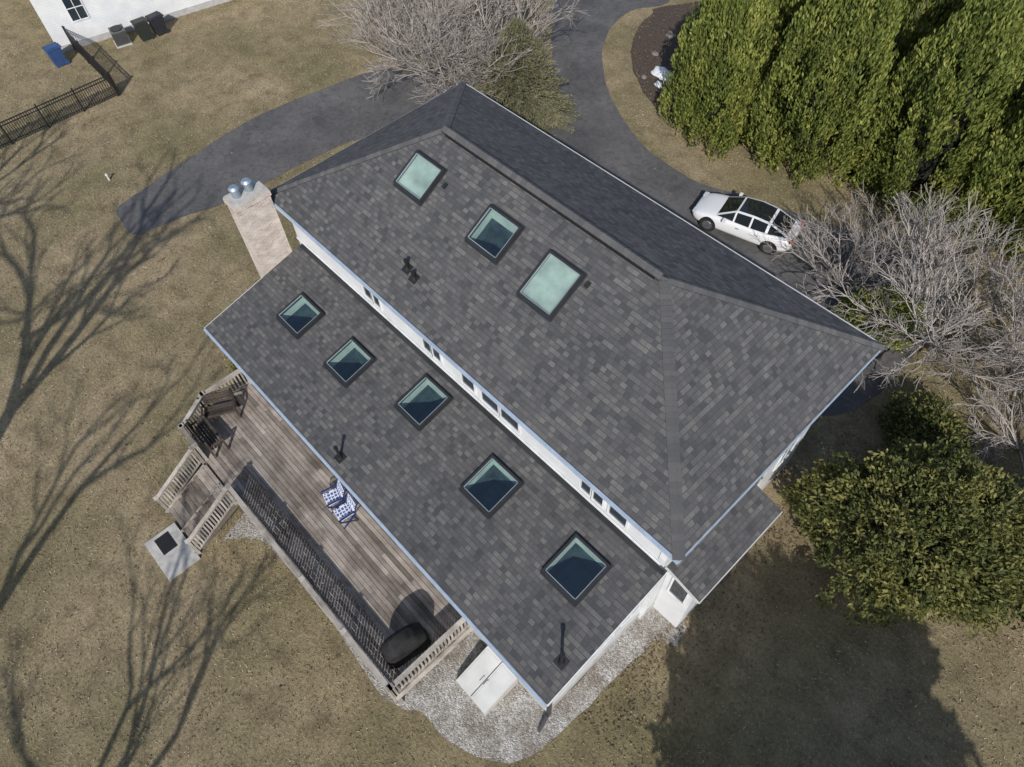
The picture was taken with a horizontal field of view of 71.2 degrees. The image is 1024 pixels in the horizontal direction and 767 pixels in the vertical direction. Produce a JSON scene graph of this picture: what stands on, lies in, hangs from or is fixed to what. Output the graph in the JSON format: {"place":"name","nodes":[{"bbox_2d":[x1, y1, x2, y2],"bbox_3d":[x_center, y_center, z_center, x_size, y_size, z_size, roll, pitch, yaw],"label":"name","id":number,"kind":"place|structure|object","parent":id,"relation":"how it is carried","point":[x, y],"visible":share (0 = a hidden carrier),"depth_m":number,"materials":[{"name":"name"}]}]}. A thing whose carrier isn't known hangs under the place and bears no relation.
{"place":"outdoors","nodes":[
{"label":"outdoors","id":0,"kind":"place"},
{"bbox_2d":[30,0,209,45],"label":"walls","id":1,"kind":"structure","parent":0,"point":[104,16],"depth_m":41.16,"materials":[{"name":"white paint"}]},
{"bbox_2d":[61,0,89,22],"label":"windows","id":2,"kind":"structure","parent":1,"relation":"attached to","point":[76,10],"depth_m":40.29,"materials":[{"name":"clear glass"}]},
{"bbox_2d":[270,134,671,552],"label":"roof front slope","id":3,"kind":"structure","parent":0,"point":[577,382],"depth_m":19.33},
{"bbox_2d":[275,85,457,187],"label":"roof end slope","id":4,"kind":"structure","parent":3,"relation":"attached to","point":[429,116],"depth_m":24.11,"materials":[{"name":"grey"}]},
{"bbox_2d":[401,258,412,274],"bbox_3d":[-3.083,-3.464,20.918,0.269,0.449,0.300,-39,63,-22],"label":"vent pipe","id":5,"kind":"object","parent":3,"relation":"on","point":[407,268],"visible":1,"depth_m":20.97,"materials":[{"name":"black plastic"}]},
{"bbox_2d":[408,270,419,284],"bbox_3d":[-2.864,-3.127,20.800,0.269,0.350,0.300,-39,63,-22],"label":"vent pipe","id":6,"kind":"object","parent":3,"relation":"on","point":[414,277],"visible":1,"depth_m":20.81,"materials":[{"name":"black plastic"}]},
{"bbox_2d":[393,150,447,205],"bbox_3d":[-2.751,-5.788,22.092,1.170,2.248,1.370,-39,63,-22],"label":"skylight","id":7,"kind":"object","parent":3,"relation":"attached to","point":[419,177],"visible":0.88,"depth_m":21.47,"materials":[{"name":"glass"}]},
{"bbox_2d":[464,204,525,264],"bbox_3d":[-0.480,-3.798,20.687,1.160,2.242,1.390,-39,63,-22],"label":"skylight","id":8,"kind":"object","parent":3,"relation":"attached to","point":[494,233],"visible":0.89,"depth_m":20.35,"materials":[{"name":"blue glass"}]},
{"bbox_2d":[516,249,587,321],"bbox_3d":[1.060,-2.225,19.687,1.390,2.377,1.350,-39,63,-22],"label":"skylight","id":9,"kind":"object","parent":3,"relation":"attached to","point":[551,284],"visible":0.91,"depth_m":19.06,"materials":[{"name":"glass"}]},
{"bbox_2d":[445,131,658,279],"bbox_3d":[0.907,-5.130,19.756,0.340,0.080,8.120,-39,63,-22],"label":"ridge vent","id":10,"kind":"object","parent":3,"relation":"on","point":[558,212],"visible":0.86,"depth_m":19.46,"materials":[{"name":"black plastic"}]},
{"bbox_2d":[584,281,591,288],"bbox_3d":[1.972,-2.577,18.667,0.176,0.126,0.120,-39,63,-22],"label":"roof anchor","id":11,"kind":"object","parent":3,"relation":"on","point":[587,284],"visible":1,"depth_m":18.65,"materials":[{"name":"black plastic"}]},
{"bbox_2d":[665,278,878,553],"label":"roof end slope","id":12,"kind":"structure","parent":3,"relation":"attached to","point":[757,392],"depth_m":17.95,"materials":[{"name":"grey"}]},
{"bbox_2d":[0,0,1023,766],"bbox_3d":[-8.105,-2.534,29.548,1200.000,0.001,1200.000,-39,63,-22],"label":"ground","id":13,"kind":"structure","parent":0,"point":[576,736],"depth_m":24.14,"materials":[{"name":"beige plant"}]},
{"bbox_2d":[41,42,69,67],"bbox_3d":[-25.643,-18.483,40.255,0.860,1.107,0.680,-40,63,-22],"label":"recycling bin","id":14,"kind":"object","parent":13,"relation":"on","point":[55,54],"visible":1,"depth_m":39.98,"materials":[{"name":"plastic"}]},
{"bbox_2d":[0,26,120,148],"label":"metal fence","id":15,"kind":"object","parent":13,"relation":"on","point":[94,63],"visible":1,"depth_m":37.52,"materials":[{"name":"black metal"}]},
{"bbox_2d":[108,24,132,48],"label":"air conditioner","id":16,"kind":"object","parent":13,"relation":"on","point":[120,36],"visible":1,"depth_m":41.18,"materials":[{"name":"metal"}]},
{"bbox_2d":[130,16,154,41],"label":"trash bin","id":17,"kind":"object","parent":13,"relation":"on","point":[142,28],"visible":1,"depth_m":41.27,"materials":[{"name":"plastic"}]},
{"bbox_2d":[61,0,231,51],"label":"foundation","id":18,"kind":"object","parent":13,"relation":"on","point":[129,28],"visible":0.25,"depth_m":42.92,"materials":[{"name":"grey concrete"}]},
{"bbox_2d":[145,11,169,35],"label":"trash bin","id":19,"kind":"object","parent":13,"relation":"on","point":[155,19],"visible":1,"depth_m":41.58,"materials":[{"name":"plastic"}]},
{"bbox_2d":[144,523,200,580],"bbox_3d":[-11.422,5.639,24.041,1.130,0.090,1.750,-39,63,-22],"label":"concrete landing","id":20,"kind":"object","parent":13,"relation":"on","point":[179,559],"visible":0.93,"depth_m":23.91,"materials":[{"name":"grey concrete"}]},
{"bbox_2d":[154,531,177,554],"bbox_3d":[-11.693,5.393,24.145,0.500,0.024,0.700,-39,63,-22],"label":"door mat","id":21,"kind":"object","parent":20,"relation":"on","point":[165,543],"depth_m":24.13,"materials":[{"name":"black plastic"}]},
{"bbox_2d":[225,356,246,385],"bbox_3d":[-10.280,-0.705,27.690,1.644,1.165,1.953,-20,57,-11],"label":"evergreen shrub","id":22,"kind":"object","parent":13,"relation":"on","point":[231,364],"visible":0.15,"depth_m":27.46,"materials":[{"name":"green plant"}]},
{"bbox_2d":[222,179,291,277],"bbox_3d":[-8.464,-4.029,26.058,1.300,7.470,0.770,-39,63,-22],"label":"chimney","id":23,"kind":"object","parent":13,"relation":"on","point":[259,226],"depth_m":23.79,"materials":[{"name":"beige stone"}]},
{"bbox_2d":[228,177,253,198],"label":"chimney flues","id":24,"kind":"object","parent":23,"relation":"on","point":[245,182],"visible":1,"depth_m":22.70,"materials":[{"name":"silver metal"}]},
{"bbox_2d":[153,369,472,704],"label":"wooden deck","id":25,"kind":"structure","parent":13,"relation":"on","point":[294,454],"depth_m":23.08,"materials":[{"name":"brown wood"}]},
{"bbox_2d":[185,415,229,458],"bbox_3d":[-10.487,1.770,24.592,0.622,0.980,1.330,-39,63,-22],"label":"slatted bench","id":26,"kind":"object","parent":25,"relation":"on","point":[196,434],"visible":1,"depth_m":24.59,"materials":[{"name":"brown wood"}]},
{"bbox_2d":[197,389,240,424],"bbox_3d":[-10.325,0.839,25.220,1.180,0.980,0.622,-14,56,-7],"label":"slatted bench","id":27,"kind":"object","parent":25,"relation":"on","point":[219,409],"visible":0.96,"depth_m":25.18,"materials":[{"name":"brown wood"}]},
{"bbox_2d":[321,479,344,513],"bbox_3d":[-5.733,3.639,23.173,0.736,1.011,0.590,-25,59,-14],"label":"patio chair","id":28,"kind":"object","parent":25,"relation":"on","point":[334,495],"visible":0.91,"depth_m":23.08,"materials":[{"name":"fabric"}]},
{"bbox_2d":[331,491,358,528],"bbox_3d":[-5.307,4.063,22.872,0.737,1.011,0.590,-31,60,-18],"label":"patio chair","id":29,"kind":"object","parent":25,"relation":"on","point":[344,511],"visible":1,"depth_m":22.78,"materials":[{"name":"fabric"}]},
{"bbox_2d":[380,622,431,669],"bbox_3d":[-3.075,7.413,20.414,1.443,1.110,0.695,-29,60,-17],"label":"covered grill","id":30,"kind":"object","parent":25,"relation":"on","point":[402,646],"visible":1,"depth_m":20.06,"materials":[{"name":"fabric"}]},
{"bbox_2d":[223,460,450,710],"bbox_3d":[-5.075,6.408,23.365,4.942,0.001,10.018,-39,63,-22],"label":"gravel bed","id":31,"kind":"object","parent":13,"relation":"on","point":[244,526],"visible":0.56,"depth_m":23.65,"materials":[{"name":"grey gravel"}]},
{"bbox_2d":[332,0,509,63],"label":"bare tree","id":32,"kind":"object","parent":13,"relation":"on","point":[423,19],"visible":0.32,"depth_m":38.07,"materials":[{"name":"grey plant"}]},
{"bbox_2d":[317,0,551,102],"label":"bare tree","id":33,"kind":"object","parent":13,"relation":"on","point":[385,38],"visible":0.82,"depth_m":35.00,"materials":[{"name":"grey plant"}]},
{"bbox_2d":[375,0,589,103],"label":"bare tree","id":34,"kind":"object","parent":13,"relation":"on","point":[502,15],"visible":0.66,"depth_m":34.93,"materials":[{"name":"grey plant"}]},
{"bbox_2d":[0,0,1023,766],"bbox_3d":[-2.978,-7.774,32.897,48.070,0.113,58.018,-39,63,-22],"label":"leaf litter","id":35,"kind":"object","parent":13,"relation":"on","point":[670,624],"visible":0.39,"depth_m":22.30,"materials":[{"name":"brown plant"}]},
{"bbox_2d":[257,391,791,711],"bbox_3d":[-0.998,5.243,23.790,9.644,0.420,20.283,-78,82,-33],"label":"foundation","id":36,"kind":"object","parent":13,"relation":"on","point":[617,637],"visible":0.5,"depth_m":21.74,"materials":[{"name":"grey concrete"}]},
{"bbox_2d":[469,17,580,138],"bbox_3d":[0.264,-15.321,34.998,6.662,5.233,6.513,-39,63,-22],"label":"spruce tree","id":37,"kind":"object","parent":13,"relation":"on","point":[527,91],"visible":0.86,"depth_m":34.74,"materials":[{"name":"green plant"}]},
{"bbox_2d":[403,607,686,762],"bbox_3d":[1.150,8.913,21.466,8.862,0.001,4.152,-6,56,-2],"label":"gravel bed","id":38,"kind":"object","parent":13,"relation":"on","point":[505,728],"visible":0.74,"depth_m":21.15,"materials":[{"name":"grey gravel"}]},
{"bbox_2d":[456,646,517,715],"bbox_3d":[-0.753,8.798,21.213,1.320,0.672,1.300,-39,63,-22],"label":"cellar bulkhead","id":39,"kind":"object","parent":38,"relation":"on","point":[487,680],"visible":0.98,"depth_m":21.07,"materials":[{"name":"metal"}]},
{"bbox_2d":[456,646,516,713],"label":"doors","id":40,"kind":"structure","parent":39,"relation":"in","point":[500,680],"depth_m":21.07,"materials":[{"name":"white metal"}]},
{"bbox_2d":[292,223,808,618],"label":"walls","id":41,"kind":"structure","parent":13,"relation":"on","point":[641,539],"depth_m":21.66,"materials":[{"name":"white"}]},
{"bbox_2d":[205,201,877,706],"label":"fascia and soffit","id":42,"kind":"structure","parent":41,"relation":"attached to","point":[525,443],"depth_m":19.92,"materials":[{"name":"white paint"}]},
{"bbox_2d":[203,202,881,707],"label":"gutters","id":43,"kind":"object","parent":42,"relation":"on","point":[539,440],"visible":0.86,"depth_m":19.31,"materials":[{"name":"metal"}]},
{"bbox_2d":[273,84,884,345],"bbox_3d":[1.010,-3.660,21.929,8.880,0.160,17.700,-39,63,-22],"label":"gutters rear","id":44,"kind":"object","parent":43,"relation":"on","point":[669,211],"visible":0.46,"depth_m":22.82,"materials":[{"name":"white metal"}]},
{"bbox_2d":[451,85,872,339],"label":"roof back slope","id":45,"kind":"structure","parent":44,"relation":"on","point":[668,243],"depth_m":21.16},
{"bbox_2d":[270,81,883,559],"bbox_3d":[0.955,-4.434,20.741,9.016,2.742,17.840,-39,63,-22],"label":"hip and ridge caps","id":46,"kind":"object","parent":45,"relation":"on","point":[674,463],"visible":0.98,"depth_m":18.43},
{"bbox_2d":[361,284,801,667],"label":"windows","id":47,"kind":"structure","parent":41,"relation":"attached to","point":[587,490],"depth_m":20.86,"materials":[{"name":"glass"}]},
{"bbox_2d":[545,552,668,709],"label":"corner boards","id":48,"kind":"object","parent":41,"relation":"attached to","point":[663,559],"visible":0.21,"depth_m":18.69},
{"bbox_2d":[537,703,551,732],"bbox_3d":[0.862,8.854,19.312,0.164,3.635,0.583,31,62,21],"label":"downspout","id":49,"kind":"object","parent":48,"relation":"attached to","point":[548,711],"visible":0.62,"depth_m":20.61,"materials":[{"name":"white metal"}]},
{"bbox_2d":[552,602,642,704],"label":"walls","id":50,"kind":"structure","parent":13,"relation":"on","point":[618,632],"depth_m":21.13,"materials":[{"name":"white"}]},
{"bbox_2d":[205,244,666,703],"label":"roof slope","id":51,"kind":"structure","parent":50,"relation":"on","point":[400,475],"depth_m":20.71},
{"bbox_2d":[276,292,325,339],"bbox_3d":[-7.109,-1.882,24.698,1.271,1.925,1.350,-39,63,-22],"label":"skylight","id":52,"kind":"object","parent":51,"relation":"attached to","point":[301,314],"visible":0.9,"depth_m":24.42,"materials":[{"name":"blue glass"}]},
{"bbox_2d":[333,445,345,463],"bbox_3d":[-5.194,2.064,21.331,0.297,0.668,0.300,-39,63,-22],"label":"vent pipe","id":53,"kind":"object","parent":51,"relation":"on","point":[339,457],"visible":1,"depth_m":21.50,"materials":[{"name":"black plastic"}]},
{"bbox_2d":[323,337,376,388],"bbox_3d":[-5.190,-0.280,23.540,1.341,1.941,1.300,-39,63,-22],"label":"skylight","id":54,"kind":"object","parent":51,"relation":"attached to","point":[348,362],"visible":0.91,"depth_m":23.28,"materials":[{"name":"blue glass"}]},
{"bbox_2d":[394,374,453,430],"bbox_3d":[-2.679,0.975,22.421,1.441,1.964,1.280,-39,63,-22],"label":"skylight","id":55,"kind":"object","parent":51,"relation":"attached to","point":[423,402],"visible":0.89,"depth_m":22.22,"materials":[{"name":"blue glass"}]},
{"bbox_2d":[299,244,664,574],"bbox_3d":[-1.798,-0.008,21.911,0.140,0.012,16.610,-39,63,-22],"label":"wall flashing","id":56,"kind":"object","parent":51,"relation":"on","point":[592,509],"depth_m":21.08,"materials":[{"name":"white metal"}]},
{"bbox_2d":[459,454,524,519],"bbox_3d":[-0.565,3.310,20.877,1.421,1.959,1.310,-39,63,-22],"label":"skylight","id":57,"kind":"object","parent":51,"relation":"attached to","point":[491,486],"visible":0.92,"depth_m":20.77,"materials":[{"name":"blue glass"}]},
{"bbox_2d":[553,651,569,670],"bbox_3d":[1.236,6.784,17.658,0.297,0.848,0.300,-39,63,-22],"label":"vent pipe","id":58,"kind":"object","parent":51,"relation":"on","point":[561,661],"visible":1,"depth_m":17.91,"materials":[{"name":"black plastic"}]},
{"bbox_2d":[540,532,612,606],"bbox_3d":[1.710,5.298,19.463,1.451,1.966,1.320,-39,63,-22],"label":"skylight","id":59,"kind":"object","parent":51,"relation":"attached to","point":[575,569],"visible":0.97,"depth_m":19.50,"materials":[{"name":"glass"}]},
{"bbox_2d":[214,338,665,704],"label":"roof soffit","id":60,"kind":"structure","parent":50,"relation":"attached to","point":[428,574],"depth_m":19.41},
{"bbox_2d":[653,572,696,627],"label":"side entry walls","id":61,"kind":"structure","parent":13,"relation":"on","point":[671,609],"depth_m":21.45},
{"bbox_2d":[667,578,689,605],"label":"side entry windows","id":62,"kind":"structure","parent":61,"relation":"in","point":[678,592],"depth_m":20.33,"materials":[{"name":"glass"}]},
{"bbox_2d":[667,484,781,601],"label":"side entry roof","id":63,"kind":"structure","parent":61,"relation":"on","point":[718,551],"depth_m":19.74,"materials":[{"name":"grey"}]},
{"bbox_2d":[666,512,781,603],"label":"side entry trim","id":64,"kind":"structure","parent":63,"relation":"attached to","point":[683,586],"depth_m":19.24,"materials":[{"name":"white"}]},
{"bbox_2d":[630,0,1023,197],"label":"mulch bed","id":65,"kind":"object","parent":13,"relation":"on","point":[651,87],"visible":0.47,"depth_m":40.09,"materials":[{"name":"brown soil"}]},
{"bbox_2d":[651,51,658,55],"bbox_3d":[7.934,-18.361,39.733,0.351,0.150,0.489,-39,63,-22],"label":"garden rock","id":66,"kind":"object","parent":65,"relation":"on","point":[654,53],"visible":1,"depth_m":39.66,"materials":[{"name":"grey stone"}]},
{"bbox_2d":[654,81,662,87],"bbox_3d":[7.823,-15.949,38.087,0.418,0.165,0.638,-15,57,-8],"label":"rock","id":67,"kind":"object","parent":65,"relation":"on","point":[658,84],"visible":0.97,"depth_m":38.02,"materials":[{"name":"white stone"}]},
{"bbox_2d":[651,66,672,81],"bbox_3d":[8.181,-16.796,38.591,1.003,0.266,1.474,-39,63,-22],"label":"rock","id":68,"kind":"object","parent":65,"relation":"on","point":[659,72],"visible":0.71,"depth_m":38.50,"materials":[{"name":"white stone"}]},
{"bbox_2d":[665,31,674,38],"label":"garden rock","id":69,"kind":"object","parent":65,"relation":"on","point":[670,34],"visible":1,"depth_m":40.58,"materials":[{"name":"grey stone"}]},
{"bbox_2d":[657,0,781,161],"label":"arborvitae tree","id":70,"kind":"object","parent":65,"relation":"on","point":[717,79],"visible":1,"depth_m":32.20,"materials":[{"name":"green plant"}]},
{"bbox_2d":[753,0,782,70],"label":"arborvitae tree","id":71,"kind":"object","parent":65,"relation":"on","point":[777,5],"depth_m":33.98,"materials":[{"name":"green plant"}]},
{"bbox_2d":[754,0,869,126],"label":"arborvitae tree","id":72,"kind":"object","parent":65,"relation":"on","point":[784,18],"visible":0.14,"depth_m":33.61,"materials":[{"name":"green plant"}]},
{"bbox_2d":[743,0,905,189],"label":"arborvitae tree","id":73,"kind":"object","parent":65,"relation":"on","point":[840,68],"visible":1,"depth_m":30.31,"materials":[{"name":"green plant"}]},
{"bbox_2d":[877,0,983,129],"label":"arborvitae tree","id":74,"kind":"object","parent":65,"relation":"on","point":[936,14],"visible":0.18,"depth_m":30.86,"materials":[{"name":"green plant"}]},
{"bbox_2d":[844,0,1023,223],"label":"arborvitae tree","id":75,"kind":"object","parent":65,"relation":"on","point":[953,103],"visible":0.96,"depth_m":28.48,"materials":[{"name":"green plant"}]},
{"bbox_2d":[930,92,1023,269],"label":"arborvitae tree","id":76,"kind":"object","parent":65,"relation":"on","point":[998,183],"visible":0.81,"depth_m":28.70,"materials":[{"name":"green plant"}]},
{"bbox_2d":[957,41,1023,175],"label":"arborvitae tree","id":77,"kind":"object","parent":65,"relation":"on","point":[1016,95],"visible":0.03,"depth_m":29.89,"materials":[{"name":"green plant"}]},
{"bbox_2d":[762,180,935,317],"bbox_3d":[13.342,-4.919,28.093,7.244,4.054,6.252,-19,57,-11],"label":"bare shrub","id":78,"kind":"object","parent":13,"relation":"on","point":[857,249],"visible":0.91,"depth_m":28.59,"materials":[{"name":"grey plant"}]},
{"bbox_2d":[831,284,937,352],"bbox_3d":[14.348,-2.549,27.624,3.704,2.131,3.104,9,57,8],"label":"evergreen shrub","id":79,"kind":"object","parent":13,"relation":"on","point":[847,301],"visible":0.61,"depth_m":27.29,"materials":[{"name":"green plant"}]},
{"bbox_2d":[777,433,1023,640],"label":"evergreen shrub","id":80,"kind":"object","parent":13,"relation":"on","point":[917,541],"visible":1,"depth_m":20.33,"materials":[{"name":"green plant"}]},
{"bbox_2d":[809,180,1023,410],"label":"bare tree","id":81,"kind":"object","parent":13,"relation":"on","point":[932,333],"visible":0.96,"depth_m":25.70,"materials":[{"name":"grey plant"}]},
{"bbox_2d":[876,389,979,455],"bbox_3d":[14.477,1.714,24.760,3.310,2.058,3.690,8,56,7],"label":"evergreen shrub","id":82,"kind":"object","parent":13,"relation":"on","point":[905,418],"visible":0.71,"depth_m":24.66,"materials":[{"name":"green plant"}]},
{"bbox_2d":[908,243,1023,452],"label":"bare tree","id":83,"kind":"object","parent":13,"relation":"on","point":[1018,300],"visible":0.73,"depth_m":25.38,"materials":[{"name":"grey plant"}]},
{"bbox_2d":[940,362,1023,484],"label":"bare shrub","id":84,"kind":"object","parent":13,"relation":"on","point":[994,410],"visible":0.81,"depth_m":24.56,"materials":[{"name":"grey plant"}]},
{"bbox_2d":[958,472,1023,629],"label":"evergreen shrub","id":85,"kind":"object","parent":13,"relation":"on","point":[1020,609],"visible":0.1,"depth_m":20.80,"materials":[{"name":"green plant"}]},
{"bbox_2d":[116,0,948,415],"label":"driveway","id":86,"kind":"structure","parent":0,"point":[276,144],"depth_m":35.48,"materials":[{"name":"grey asphalt"}]},
{"bbox_2d":[692,192,803,254],"bbox_3d":[10.284,-7.250,31.352,4.584,1.417,2.090,27,61,19],"label":"parked car","id":87,"kind":"object","parent":86,"relation":"on","point":[741,216],"visible":0.89,"depth_m":30.81,"materials":[{"name":"white paint"}]}
]}

